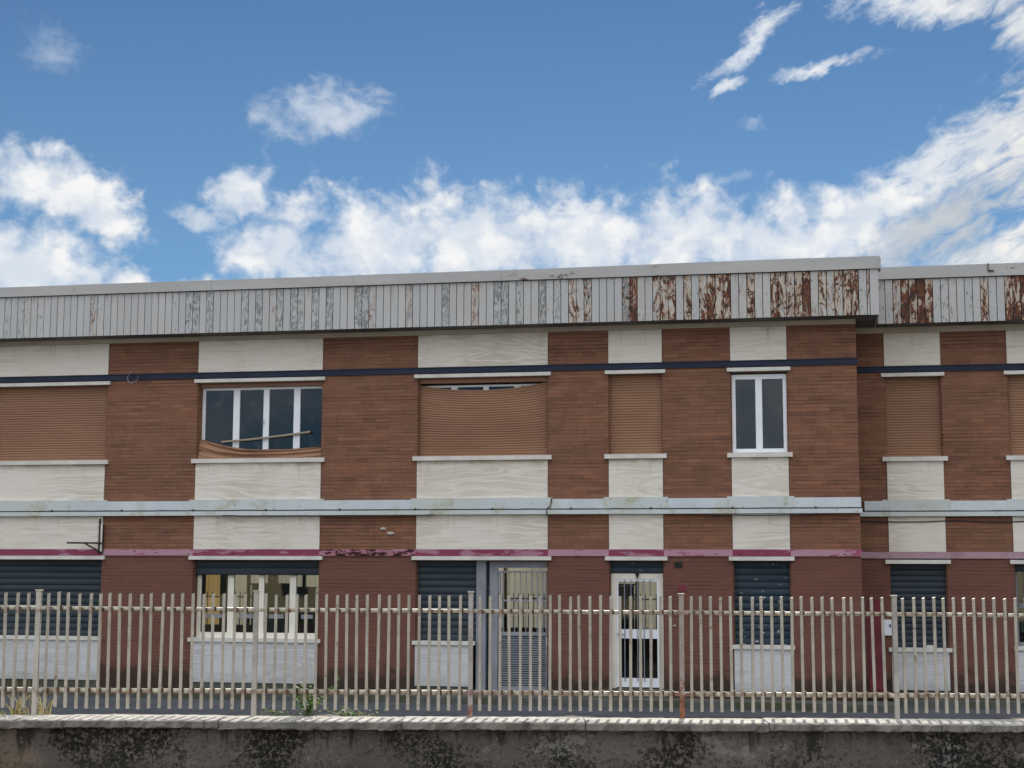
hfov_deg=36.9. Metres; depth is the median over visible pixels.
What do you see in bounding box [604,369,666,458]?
window
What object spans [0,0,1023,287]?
sky
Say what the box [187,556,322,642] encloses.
window
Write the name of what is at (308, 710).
leafy weed
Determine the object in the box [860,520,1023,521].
cable
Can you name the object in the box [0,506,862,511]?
cable
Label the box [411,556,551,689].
window
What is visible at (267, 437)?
wooden stick
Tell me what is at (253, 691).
fence
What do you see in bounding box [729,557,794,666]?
window
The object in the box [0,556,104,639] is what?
window
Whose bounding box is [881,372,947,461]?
window
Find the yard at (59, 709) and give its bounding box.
[0,695,1023,717]
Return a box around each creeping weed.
[262,708,297,715]
[325,706,385,716]
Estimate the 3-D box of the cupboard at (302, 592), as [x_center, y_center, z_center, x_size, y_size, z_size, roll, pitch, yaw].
[-4.564,5.358,33.284,0.480,1.890,0.540,-1,-7,11]
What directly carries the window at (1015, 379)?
in the factory building
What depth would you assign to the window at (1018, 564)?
29.20 m
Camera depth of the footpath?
28.61 m
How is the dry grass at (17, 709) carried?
on the boundary wall
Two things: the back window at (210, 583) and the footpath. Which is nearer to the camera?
the footpath
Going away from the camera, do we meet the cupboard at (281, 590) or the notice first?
the notice
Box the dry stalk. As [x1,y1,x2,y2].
[16,666,43,714]
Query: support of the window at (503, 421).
in the factory building
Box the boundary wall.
[0,714,1023,767]
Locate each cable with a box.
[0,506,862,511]
[222,514,433,516]
[705,513,817,515]
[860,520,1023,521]
[862,510,1023,511]
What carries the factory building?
on the yard at (59, 709)
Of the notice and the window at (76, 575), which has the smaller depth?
the notice
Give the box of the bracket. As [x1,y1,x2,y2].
[67,519,103,553]
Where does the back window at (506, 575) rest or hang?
in the factory building
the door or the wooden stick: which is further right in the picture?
the door
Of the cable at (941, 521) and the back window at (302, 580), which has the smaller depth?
the cable at (941, 521)
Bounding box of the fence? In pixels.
[0,589,1023,718]
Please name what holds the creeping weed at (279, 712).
on the boundary wall
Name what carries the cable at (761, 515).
attached to the factory building
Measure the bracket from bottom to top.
0.720 m
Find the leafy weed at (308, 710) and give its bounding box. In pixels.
[290,676,338,715]
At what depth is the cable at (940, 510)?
29.41 m
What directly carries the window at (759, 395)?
in the factory building
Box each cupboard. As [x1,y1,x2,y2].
[250,583,289,632]
[288,587,316,632]
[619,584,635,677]
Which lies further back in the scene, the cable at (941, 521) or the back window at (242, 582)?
the back window at (242, 582)
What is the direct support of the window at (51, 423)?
in the factory building
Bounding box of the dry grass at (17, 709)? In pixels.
[0,693,59,714]
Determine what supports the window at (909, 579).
in the factory building
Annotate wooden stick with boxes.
[221,431,310,442]
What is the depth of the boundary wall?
13.39 m
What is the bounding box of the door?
[604,573,668,697]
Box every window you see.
[0,381,110,464]
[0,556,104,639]
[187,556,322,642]
[191,377,325,462]
[201,575,219,623]
[235,575,267,624]
[279,575,318,594]
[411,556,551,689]
[412,372,551,460]
[498,568,546,627]
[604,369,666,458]
[605,556,667,688]
[612,573,656,628]
[727,366,792,457]
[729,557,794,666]
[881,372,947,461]
[885,560,952,688]
[1004,370,1023,459]
[1010,560,1023,650]
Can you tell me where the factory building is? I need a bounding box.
[0,256,1023,700]
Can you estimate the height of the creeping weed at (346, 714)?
0.143 m
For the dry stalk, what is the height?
0.554 m
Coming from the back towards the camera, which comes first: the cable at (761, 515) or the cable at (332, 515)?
the cable at (332, 515)
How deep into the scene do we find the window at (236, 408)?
31.35 m
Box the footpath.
[0,685,1023,712]
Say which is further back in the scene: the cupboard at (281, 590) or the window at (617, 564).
the cupboard at (281, 590)
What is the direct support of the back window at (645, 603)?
in the factory building
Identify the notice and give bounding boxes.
[884,620,891,634]

